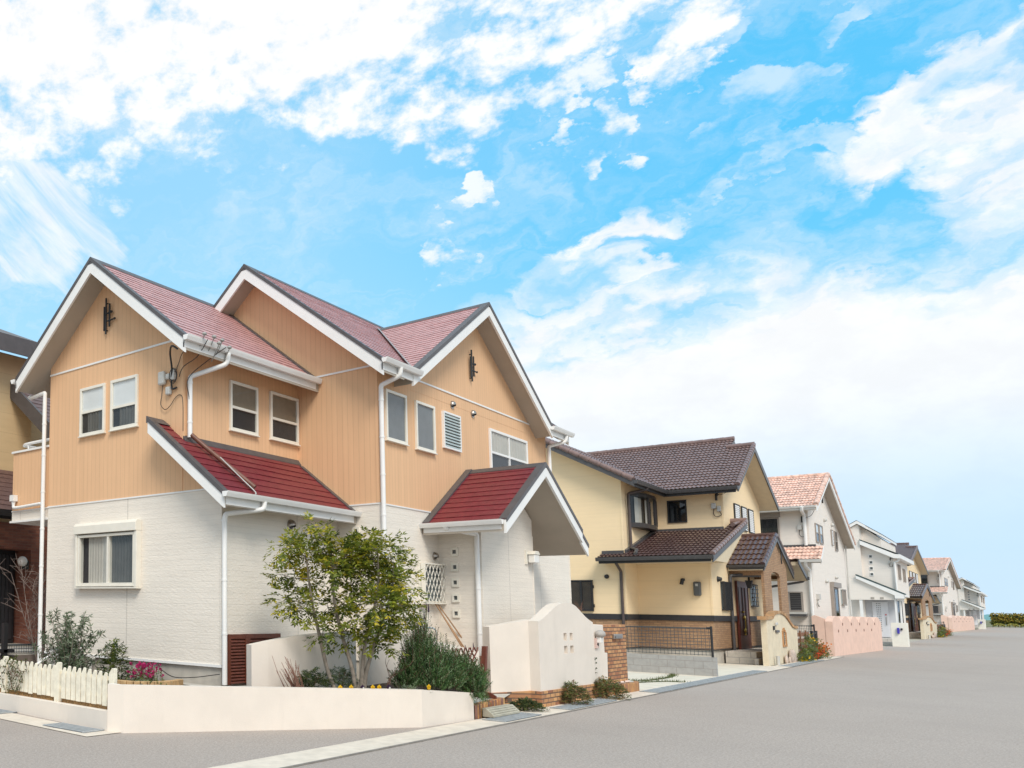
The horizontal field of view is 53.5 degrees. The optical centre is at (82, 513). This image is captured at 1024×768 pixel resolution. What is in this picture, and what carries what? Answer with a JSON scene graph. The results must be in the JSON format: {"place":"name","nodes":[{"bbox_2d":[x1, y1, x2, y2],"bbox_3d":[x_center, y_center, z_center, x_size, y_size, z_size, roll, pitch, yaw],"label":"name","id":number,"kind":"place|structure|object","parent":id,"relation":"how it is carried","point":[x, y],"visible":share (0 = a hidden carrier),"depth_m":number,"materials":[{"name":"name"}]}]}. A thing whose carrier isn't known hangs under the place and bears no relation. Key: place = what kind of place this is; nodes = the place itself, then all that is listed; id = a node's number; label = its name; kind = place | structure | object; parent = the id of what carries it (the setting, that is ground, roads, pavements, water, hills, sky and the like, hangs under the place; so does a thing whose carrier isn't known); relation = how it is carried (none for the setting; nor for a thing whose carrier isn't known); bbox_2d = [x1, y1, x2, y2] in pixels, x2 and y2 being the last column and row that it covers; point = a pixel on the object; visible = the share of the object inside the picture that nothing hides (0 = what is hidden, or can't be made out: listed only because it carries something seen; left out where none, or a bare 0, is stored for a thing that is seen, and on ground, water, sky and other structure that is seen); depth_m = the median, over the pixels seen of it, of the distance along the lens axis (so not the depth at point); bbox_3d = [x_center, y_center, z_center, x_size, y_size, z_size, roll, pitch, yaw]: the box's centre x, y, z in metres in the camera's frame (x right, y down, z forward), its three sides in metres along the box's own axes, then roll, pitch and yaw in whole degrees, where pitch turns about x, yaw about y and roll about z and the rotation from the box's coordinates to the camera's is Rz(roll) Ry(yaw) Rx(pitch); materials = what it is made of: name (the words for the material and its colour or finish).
{"place":"outdoors","nodes":[
{"label":"outdoors","id":0,"kind":"place"},
{"bbox_2d":[0,688,107,709],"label":"dry lawn strip","id":1,"kind":"object","parent":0,"point":[94,706],"depth_m":12.03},
{"bbox_2d":[0,630,1023,767],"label":"road","id":2,"kind":"structure","parent":0,"point":[955,700],"depth_m":11.38,"materials":[{"name":"asphalt"}]},
{"bbox_2d":[0,713,119,736],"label":"side drain strip","id":3,"kind":"object","parent":2,"relation":"on","point":[28,720],"visible":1,"depth_m":11.47,"materials":[{"name":"concrete"}]},
{"bbox_2d":[42,722,104,732],"bbox_3d":[-0.121,2.787,10.994,0.360,0.044,0.810,6,-8,-42],"label":"drain grate","id":4,"kind":"object","parent":2,"relation":"on","point":[73,727],"visible":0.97,"depth_m":10.95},
{"bbox_2d":[482,712,541,721],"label":"concrete slab","id":5,"kind":"structure","parent":2,"relation":"on","point":[517,716],"depth_m":12.75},
{"bbox_2d":[482,704,519,717],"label":"kerb ramp","id":6,"kind":"structure","parent":5,"relation":"on","point":[500,710],"depth_m":12.91,"materials":[{"name":"grey concrete"}]},
{"bbox_2d":[209,656,838,767],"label":"drain strip","id":7,"kind":"object","parent":2,"relation":"on","point":[295,758],"visible":0.67,"depth_m":10.37,"materials":[{"name":"concrete"}]},
{"bbox_2d":[281,657,841,767],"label":"kerb edge","id":8,"kind":"object","parent":2,"relation":"on","point":[328,759],"visible":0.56,"depth_m":11.65,"materials":[{"name":"concrete"}]},
{"bbox_2d":[550,698,616,709],"bbox_3d":[8.790,3.350,14.857,2.400,0.044,0.320,6,-8,-42],"label":"drain grate","id":9,"kind":"object","parent":2,"relation":"on","point":[597,701],"visible":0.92,"depth_m":14.68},
{"bbox_2d":[639,670,766,692],"bbox_3d":[15.575,4.117,20.948,10.900,0.044,0.340,6,-8,-42],"label":"drain grate","id":10,"kind":"object","parent":2,"relation":"on","point":[690,684],"visible":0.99,"depth_m":19.90,"materials":[{"name":"concrete"}]},
{"bbox_2d":[780,660,823,666],"bbox_3d":[24.769,5.156,29.203,6.500,0.044,0.350,6,-8,-42],"label":"drain grate","id":11,"kind":"object","parent":2,"relation":"on","point":[796,664],"visible":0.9,"depth_m":28.61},
{"bbox_2d":[811,615,882,655],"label":"salmon wall","id":12,"kind":"structure","parent":2,"relation":"on","point":[846,635],"depth_m":36.81,"materials":[{"name":"paint"}]},
{"bbox_2d":[918,616,936,638],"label":"cream gate wall","id":13,"kind":"structure","parent":2,"relation":"on","point":[928,626],"depth_m":68.29,"materials":[{"name":"beige paint"}]},
{"bbox_2d":[937,625,952,637],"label":"flower shrubs","id":14,"kind":"object","parent":2,"relation":"on","point":[942,633],"visible":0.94,"depth_m":75.89,"materials":[{"name":"green plant"}]},
{"bbox_2d":[0,0,1023,614],"label":"sky","id":15,"kind":"structure","parent":0,"point":[794,229],"materials":[{"name":"blue"}]},
{"bbox_2d":[628,672,690,681],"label":"driveway grass","id":16,"kind":"structure","parent":0,"point":[671,675],"depth_m":20.30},
{"bbox_2d":[545,436,809,664],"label":"yellow house","id":17,"kind":"structure","parent":0,"point":[674,536],"depth_m":29.54,"materials":[{"name":"paint"}]},
{"bbox_2d":[630,492,657,531],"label":"bay window","id":18,"kind":"structure","parent":17,"relation":"in","point":[640,507],"depth_m":29.95,"materials":[{"name":"brown metal"}]},
{"bbox_2d":[667,500,687,522],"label":"window","id":19,"kind":"structure","parent":17,"relation":"in","point":[676,509],"depth_m":30.81,"materials":[{"name":"glass"}]},
{"bbox_2d":[720,581,732,610],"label":"barred window","id":20,"kind":"structure","parent":17,"relation":"in","point":[726,587],"depth_m":28.90,"materials":[{"name":"black paint"}]},
{"bbox_2d":[733,503,740,517],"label":"louvre window","id":21,"kind":"structure","parent":17,"relation":"in","point":[736,508],"depth_m":31.09,"materials":[{"name":"glass"}]},
{"bbox_2d":[735,581,751,649],"bbox_3d":[23.891,3.694,30.645,1.760,2.450,0.142,6,-8,-42],"label":"front door","id":22,"kind":"structure","parent":17,"relation":"in","point":[741,590],"depth_m":30.43,"materials":[{"name":"brown wood"}]},
{"bbox_2d":[740,506,747,531],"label":"louvre window","id":23,"kind":"structure","parent":17,"relation":"in","point":[743,509],"depth_m":31.96,"materials":[{"name":"glass"}]},
{"bbox_2d":[747,509,754,533],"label":"louvre window","id":24,"kind":"structure","parent":17,"relation":"in","point":[751,526],"depth_m":32.67,"materials":[{"name":"glass"}]},
{"bbox_2d":[750,584,758,606],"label":"barred window","id":25,"kind":"structure","parent":17,"relation":"in","point":[753,599],"depth_m":31.98,"materials":[{"name":"black paint"}]},
{"bbox_2d":[628,663,769,689],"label":"driveway","id":26,"kind":"structure","parent":0,"point":[724,669],"depth_m":22.13,"materials":[{"name":"concrete"}]},
{"bbox_2d":[480,630,969,718],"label":"lot ground","id":27,"kind":"structure","parent":0,"point":[913,639],"depth_m":64.70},
{"bbox_2d":[0,647,43,654],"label":"paved court","id":28,"kind":"object","parent":27,"relation":"on","point":[22,650],"visible":0.17,"depth_m":17.41,"materials":[{"name":"concrete"}]},
{"bbox_2d":[0,552,46,667],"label":"bare shrub","id":29,"kind":"object","parent":27,"relation":"on","point":[34,626],"visible":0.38,"depth_m":16.59,"materials":[{"name":"plant"}]},
{"bbox_2d":[0,655,46,665],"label":"garden wall","id":30,"kind":"structure","parent":27,"relation":"on","point":[25,658],"depth_m":16.63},
{"bbox_2d":[0,623,14,656],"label":"fence post","id":31,"kind":"object","parent":30,"relation":"on","point":[4,650],"visible":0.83,"depth_m":16.22,"materials":[{"name":"metal"}]},
{"bbox_2d":[0,644,45,666],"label":"fence","id":32,"kind":"object","parent":30,"relation":"on","point":[21,648],"visible":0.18,"depth_m":16.65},
{"bbox_2d":[0,329,49,647],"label":"brown brick house","id":33,"kind":"structure","parent":27,"relation":"on","point":[21,414],"depth_m":19.25,"materials":[{"name":"beige"}]},
{"bbox_2d":[0,550,14,643],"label":"front door","id":34,"kind":"structure","parent":33,"relation":"in","point":[6,587],"depth_m":19.23,"materials":[{"name":"black paint"}]},
{"bbox_2d":[183,682,246,685],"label":"yard","id":35,"kind":"structure","parent":27,"relation":"on","point":[193,684],"depth_m":12.95,"materials":[{"name":"concrete"}]},
{"bbox_2d":[246,632,356,687],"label":"curved garden wall","id":36,"kind":"structure","parent":35,"relation":"on","point":[261,670],"depth_m":12.18,"materials":[{"name":"paint"}]},
{"bbox_2d":[359,631,478,685],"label":"curved garden wall","id":37,"kind":"structure","parent":35,"relation":"on","point":[378,672],"depth_m":13.49,"materials":[{"name":"paint"}]},
{"bbox_2d":[0,683,473,732],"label":"planter wall","id":38,"kind":"structure","parent":27,"relation":"on","point":[156,708],"depth_m":11.22,"materials":[{"name":"paint"}]},
{"bbox_2d":[0,656,116,705],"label":"picket fence","id":39,"kind":"object","parent":38,"relation":"on","point":[57,683],"visible":0.96,"depth_m":11.92,"materials":[{"name":"white wood"}]},
{"bbox_2d":[0,658,28,693],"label":"creeper","id":40,"kind":"object","parent":39,"relation":"attached to","point":[14,675],"visible":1,"depth_m":12.84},
{"bbox_2d":[322,682,459,691],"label":"tree bed soil","id":41,"kind":"object","parent":38,"relation":"in","point":[383,685],"depth_m":13.06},
{"bbox_2d":[272,656,303,686],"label":"bare twigs","id":42,"kind":"object","parent":41,"relation":"on","point":[296,680],"visible":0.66,"depth_m":11.76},
{"bbox_2d":[293,666,329,687],"bbox_3d":[3.244,2.383,12.006,0.547,0.453,0.542,6,-8,-42],"label":"herb","id":43,"kind":"object","parent":41,"relation":"on","point":[314,678],"visible":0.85,"depth_m":11.94,"materials":[{"name":"plant"}]},
{"bbox_2d":[322,666,357,687],"bbox_3d":[3.674,2.341,12.095,0.642,0.400,0.640,6,-8,-42],"label":"herb","id":44,"kind":"object","parent":41,"relation":"on","point":[341,673],"visible":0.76,"depth_m":12.01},
{"bbox_2d":[259,511,431,687],"bbox_3d":[3.704,1.232,12.053,2.372,2.632,1.611,0,-6,12],"label":"garden tree","id":45,"kind":"object","parent":41,"relation":"on","point":[360,558],"visible":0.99,"depth_m":11.95,"materials":[{"name":"green plant"}]},
{"bbox_2d":[385,653,415,688],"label":"bare branches","id":46,"kind":"object","parent":41,"relation":"on","point":[389,681],"visible":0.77,"depth_m":12.11,"materials":[{"name":"brown plant"}]},
{"bbox_2d":[387,607,491,705],"bbox_3d":[5.314,2.099,12.605,1.979,1.465,0.854,5,-7,-31],"label":"rosemary bush","id":47,"kind":"object","parent":41,"relation":"on","point":[442,669],"visible":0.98,"depth_m":12.43,"materials":[{"name":"green plant"}]},
{"bbox_2d":[9,257,588,685],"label":"peach house","id":48,"kind":"structure","parent":27,"relation":"on","point":[182,467],"depth_m":15.17,"materials":[{"name":"white"}]},
{"bbox_2d":[78,383,105,437],"bbox_3d":[0.175,-1.841,15.276,0.065,0.910,0.685,6,-8,-42],"label":"window","id":49,"kind":"structure","parent":48,"relation":"in","point":[92,414],"depth_m":15.28,"materials":[{"name":"glass"}]},
{"bbox_2d":[73,519,141,588],"bbox_3d":[0.406,0.722,14.633,0.150,1.155,1.555,6,-8,-42],"label":"window","id":50,"kind":"structure","parent":48,"relation":"in","point":[111,560],"depth_m":14.58,"materials":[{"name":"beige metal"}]},
{"bbox_2d":[108,374,138,431],"bbox_3d":[0.714,-1.898,14.685,0.065,0.915,0.690,6,-8,-42],"label":"window","id":51,"kind":"structure","parent":48,"relation":"in","point":[124,392],"depth_m":14.69,"materials":[{"name":"glass"}]},
{"bbox_2d":[228,380,259,437],"bbox_3d":[2.817,-1.811,14.766,0.816,0.888,0.065,6,-8,-42],"label":"window","id":52,"kind":"structure","parent":48,"relation":"in","point":[243,398],"depth_m":14.78,"materials":[{"name":"glass"}]},
{"bbox_2d":[227,633,280,684],"bbox_3d":[2.670,2.252,13.195,1.340,0.750,0.049,6,-8,-42],"label":"slatted fence","id":53,"kind":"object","parent":48,"relation":"in","point":[236,643],"depth_m":12.92,"materials":[{"name":"red wood"}]},
{"bbox_2d":[269,391,300,446],"bbox_3d":[3.712,-1.725,15.575,0.910,0.900,0.065,6,-8,-42],"label":"window","id":54,"kind":"structure","parent":48,"relation":"in","point":[283,409],"depth_m":15.58,"materials":[{"name":"glass"}]},
{"bbox_2d":[384,388,409,446],"bbox_3d":[5.594,-1.698,15.118,0.780,0.930,0.065,6,-8,-42],"label":"window","id":55,"kind":"structure","parent":48,"relation":"in","point":[395,403],"depth_m":15.13,"materials":[{"name":"glass"}]},
{"bbox_2d":[414,400,437,454],"bbox_3d":[6.410,-1.593,15.852,0.785,0.926,0.065,6,-8,-42],"label":"window","id":56,"kind":"structure","parent":48,"relation":"in","point":[424,414],"depth_m":15.87,"materials":[{"name":"glass"}]},
{"bbox_2d":[418,562,446,604],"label":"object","id":57,"kind":"structure","parent":48,"relation":"in","point":[432,584],"depth_m":15.50,"materials":[{"name":"white metal"}]},
{"bbox_2d":[435,602,464,647],"bbox_3d":[7.026,2.224,15.351,1.196,1.203,0.356,-2,-7,27],"label":"bamboo net","id":58,"kind":"object","parent":48,"relation":"attached to","point":[456,636],"visible":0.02,"depth_m":15.45,"materials":[{"name":"wood"}]},
{"bbox_2d":[441,410,461,452],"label":"louvre window","id":59,"kind":"structure","parent":48,"relation":"in","point":[451,423],"depth_m":16.57,"materials":[{"name":"white paint"}]},
{"bbox_2d":[450,547,457,555],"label":"small window","id":60,"kind":"structure","parent":48,"relation":"in","point":[454,551],"depth_m":15.67,"materials":[{"name":"beige metal"}]},
{"bbox_2d":[451,563,458,570],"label":"small window","id":61,"kind":"structure","parent":48,"relation":"in","point":[454,566],"depth_m":15.65,"materials":[{"name":"beige metal"}]},
{"bbox_2d":[451,578,458,586],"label":"small window","id":62,"kind":"structure","parent":48,"relation":"in","point":[454,581],"depth_m":15.62,"materials":[{"name":"beige metal"}]},
{"bbox_2d":[452,594,459,601],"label":"small window","id":63,"kind":"structure","parent":48,"relation":"in","point":[455,597],"depth_m":15.59,"materials":[{"name":"beige metal"}]},
{"bbox_2d":[452,609,459,617],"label":"small window","id":64,"kind":"structure","parent":48,"relation":"in","point":[455,612],"depth_m":15.56,"materials":[{"name":"beige metal"}]},
{"bbox_2d":[488,428,527,467],"bbox_3d":[9.273,-1.136,18.422,2.030,1.140,0.065,6,-8,-42],"label":"window","id":65,"kind":"structure","parent":48,"relation":"in","point":[505,449],"depth_m":18.34,"materials":[{"name":"glass"}]},
{"bbox_2d":[474,697,504,719],"bbox_3d":[6.303,3.026,13.212,0.107,0.214,1.574,-4,-8,40],"label":"brick step","id":66,"kind":"object","parent":27,"relation":"on","point":[478,706],"visible":0.58,"depth_m":12.96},
{"bbox_2d":[473,694,509,702],"bbox_3d":[6.209,2.988,13.906,2.350,0.025,1.240,6,-8,-42],"label":"entrance step top","id":67,"kind":"object","parent":66,"relation":"on","point":[498,695],"visible":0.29,"depth_m":13.95,"materials":[{"name":"concrete"}]},
{"bbox_2d":[453,646,496,698],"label":"trellis gate","id":68,"kind":"structure","parent":67,"relation":"on","point":[484,653],"depth_m":13.78,"materials":[{"name":"red wood"}]},
{"bbox_2d":[509,696,549,711],"bbox_3d":[7.219,3.127,13.852,0.685,0.283,0.662,4,-7,-25],"label":"nandina shrub","id":69,"kind":"object","parent":27,"relation":"on","point":[520,703],"visible":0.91,"depth_m":13.74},
{"bbox_2d":[483,603,614,707],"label":"gate wall","id":70,"kind":"structure","parent":27,"relation":"on","point":[544,654],"depth_m":14.60,"materials":[{"name":"paint"}]},
{"bbox_2d":[560,680,594,704],"bbox_3d":[8.615,3.156,14.977,0.808,0.469,0.765,6,-8,-42],"label":"nandina shrub","id":71,"kind":"object","parent":27,"relation":"on","point":[573,692],"visible":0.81,"depth_m":14.86,"materials":[{"name":"green plant"}]},
{"bbox_2d":[592,675,631,700],"bbox_3d":[9.898,3.320,16.122,0.971,0.497,0.954,6,-8,-42],"label":"nandina shrub","id":72,"kind":"object","parent":27,"relation":"on","point":[608,687],"visible":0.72,"depth_m":15.93,"materials":[{"name":"green plant"}]},
{"bbox_2d":[614,680,639,694],"bbox_3d":[10.961,3.577,17.515,1.800,0.192,0.629,6,-8,-42],"label":"brick apron","id":73,"kind":"object","parent":27,"relation":"on","point":[631,686],"visible":0.31,"depth_m":17.34,"materials":[{"name":"brick"}]},
{"bbox_2d":[596,624,627,683],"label":"brick pillar","id":74,"kind":"structure","parent":73,"relation":"on","point":[615,650],"depth_m":17.11,"materials":[{"name":"brick"}]},
{"bbox_2d":[627,626,717,675],"bbox_3d":[14.216,3.867,24.809,0.130,1.320,7.026,6,-8,-42],"label":"fence","id":75,"kind":"object","parent":27,"relation":"on","point":[685,665],"visible":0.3,"depth_m":22.86,"materials":[{"name":"black paint"}]},
{"bbox_2d":[757,611,798,665],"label":"cream gate wall","id":76,"kind":"structure","parent":27,"relation":"on","point":[779,637],"depth_m":28.48,"materials":[{"name":"paint"}]},
{"bbox_2d":[797,630,809,654],"bbox_3d":[27.410,5.013,32.399,3.950,1.060,0.070,6,-8,-42],"label":"slat fence","id":77,"kind":"object","parent":27,"relation":"on","point":[799,634],"visible":0.29,"depth_m":32.61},
{"bbox_2d":[797,624,815,651],"bbox_3d":[28.817,5.191,34.825,0.140,1.310,1.914,6,-8,-42],"label":"fence","id":78,"kind":"object","parent":27,"relation":"on","point":[808,626],"visible":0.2,"depth_m":34.32,"materials":[{"name":"black paint"}]},
{"bbox_2d":[796,633,831,661],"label":"flower shrubs","id":79,"kind":"object","parent":27,"relation":"on","point":[813,651],"visible":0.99,"depth_m":31.39,"materials":[{"name":"green plant"}]},
{"bbox_2d":[844,520,913,645],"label":"white house","id":80,"kind":"structure","parent":27,"relation":"on","point":[878,577],"depth_m":51.51,"materials":[{"name":"paint"}]},
{"bbox_2d":[872,602,890,636],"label":"front door","id":81,"kind":"structure","parent":80,"relation":"in","point":[880,609],"depth_m":51.03,"materials":[{"name":"metal"}]},
{"bbox_2d":[891,623,909,646],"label":"mailbox pillar","id":82,"kind":"structure","parent":27,"relation":"on","point":[900,634],"depth_m":47.71,"materials":[{"name":"white paint"}]},
{"bbox_2d":[890,542,941,637],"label":"yellow house","id":83,"kind":"structure","parent":27,"relation":"on","point":[920,598],"depth_m":77.12,"materials":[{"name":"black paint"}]},
{"bbox_2d":[910,603,917,631],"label":"front door","id":84,"kind":"structure","parent":83,"relation":"in","point":[912,606],"depth_m":75.97,"materials":[{"name":"brown wood"}]},
{"bbox_2d":[921,575,927,583],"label":"window","id":85,"kind":"structure","parent":83,"relation":"in","point":[924,578],"depth_m":115.49,"materials":[{"name":"black glass"}]},
{"bbox_2d":[921,557,961,627],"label":"salmon roof house","id":86,"kind":"structure","parent":27,"relation":"on","point":[941,580],"depth_m":117.46,"materials":[{"name":"white"}]},
{"bbox_2d":[932,605,939,613],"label":"louvre window","id":87,"kind":"structure","parent":86,"relation":"in","point":[935,607],"depth_m":114.37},
{"bbox_2d":[941,615,974,631],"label":"salmon wall","id":88,"kind":"structure","parent":27,"relation":"on","point":[953,623],"depth_m":110.47,"materials":[{"name":"paint"}]},
{"bbox_2d":[759,472,855,642],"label":"salmon roof house","id":89,"kind":"structure","parent":0,"point":[807,523],"depth_m":38.45,"materials":[{"name":"paint"}]},
{"bbox_2d":[760,512,779,536],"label":"window","id":90,"kind":"structure","parent":89,"relation":"in","point":[768,524],"depth_m":38.27,"materials":[{"name":"black glass"}]},
{"bbox_2d":[788,592,803,611],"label":"louvre window","id":91,"kind":"structure","parent":89,"relation":"in","point":[796,604],"depth_m":37.39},
{"bbox_2d":[814,523,819,542],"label":"window","id":92,"kind":"structure","parent":89,"relation":"in","point":[817,536],"depth_m":38.70,"materials":[{"name":"grey glass"}]},
{"bbox_2d":[819,525,823,544],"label":"window","id":93,"kind":"structure","parent":89,"relation":"in","point":[820,527],"depth_m":39.53,"materials":[{"name":"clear glass"}]},
{"bbox_2d":[830,582,841,615],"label":"window","id":94,"kind":"structure","parent":89,"relation":"in","point":[834,592],"depth_m":40.75,"materials":[{"name":"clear glass"}]},
{"bbox_2d":[834,531,838,550],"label":"window","id":95,"kind":"structure","parent":89,"relation":"in","point":[835,533],"depth_m":42.59,"materials":[{"name":"grey glass"}]},
{"bbox_2d":[840,589,846,605],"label":"barred window","id":96,"kind":"structure","parent":89,"relation":"in","point":[843,592],"depth_m":42.61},
{"bbox_2d":[975,620,1022,629],"bbox_3d":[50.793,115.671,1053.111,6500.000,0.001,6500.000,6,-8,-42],"label":"ground","id":97,"kind":"structure","parent":0,"point":[988,624],"depth_m":240.53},
{"bbox_2d":[957,577,987,628],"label":"white house","id":98,"kind":"structure","parent":97,"relation":"on","point":[971,602],"depth_m":156.45,"materials":[{"name":"paint"}]},
{"bbox_2d":[969,611,977,624],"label":"front door","id":99,"kind":"structure","parent":98,"relation":"in","point":[972,613],"depth_m":155.95,"materials":[{"name":"metal"}]},
{"bbox_2d":[978,619,985,628],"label":"mailbox pillar","id":100,"kind":"structure","parent":97,"relation":"on","point":[981,623],"depth_m":141.14,"materials":[{"name":"white paint"}]},
{"bbox_2d":[977,627,1023,630],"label":"road end","id":101,"kind":"structure","parent":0,"point":[1002,628],"depth_m":144.69,"materials":[{"name":"concrete"}]},
{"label":"front garden soil","id":102,"kind":"structure","parent":0,"visible":0},
{"bbox_2d":[37,646,81,666],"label":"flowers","id":103,"kind":"object","parent":102,"relation":"on","point":[39,662],"visible":0.13,"depth_m":14.72,"materials":[{"name":"white plant"}]},
{"bbox_2d":[32,608,111,672],"bbox_3d":[-0.156,2.096,13.247,1.287,1.269,0.897,-1,-6,14],"label":"grey leaved shrub","id":104,"kind":"object","parent":102,"relation":"on","point":[67,649],"visible":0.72,"depth_m":13.22,"materials":[{"name":"plant"}]},
{"bbox_2d":[96,637,134,679],"bbox_3d":[0.496,2.310,13.153,0.697,0.780,0.679,6,-8,-42],"label":"young shrub","id":105,"kind":"object","parent":102,"relation":"on","point":[113,655],"visible":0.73,"depth_m":13.12,"materials":[{"name":"green plant"}]},
{"bbox_2d":[108,679,182,684],"bbox_3d":[0.926,2.576,12.596,1.209,0.200,0.548,1,-6,-1],"label":"brick bed edging","id":106,"kind":"object","parent":102,"relation":"on","point":[175,682],"visible":0.3,"depth_m":12.43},
{"bbox_2d":[126,661,166,684],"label":"magenta flowers","id":107,"kind":"object","parent":102,"relation":"on","point":[149,674],"visible":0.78,"depth_m":12.73,"materials":[{"name":"pink plant"}]},
{"label":"far verge","id":108,"kind":"structure","parent":0,"visible":0},
{"bbox_2d":[989,612,1023,627],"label":"hedge","id":109,"kind":"object","parent":108,"relation":"on","point":[1009,618],"visible":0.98,"depth_m":179.03,"materials":[{"name":"green plant"}]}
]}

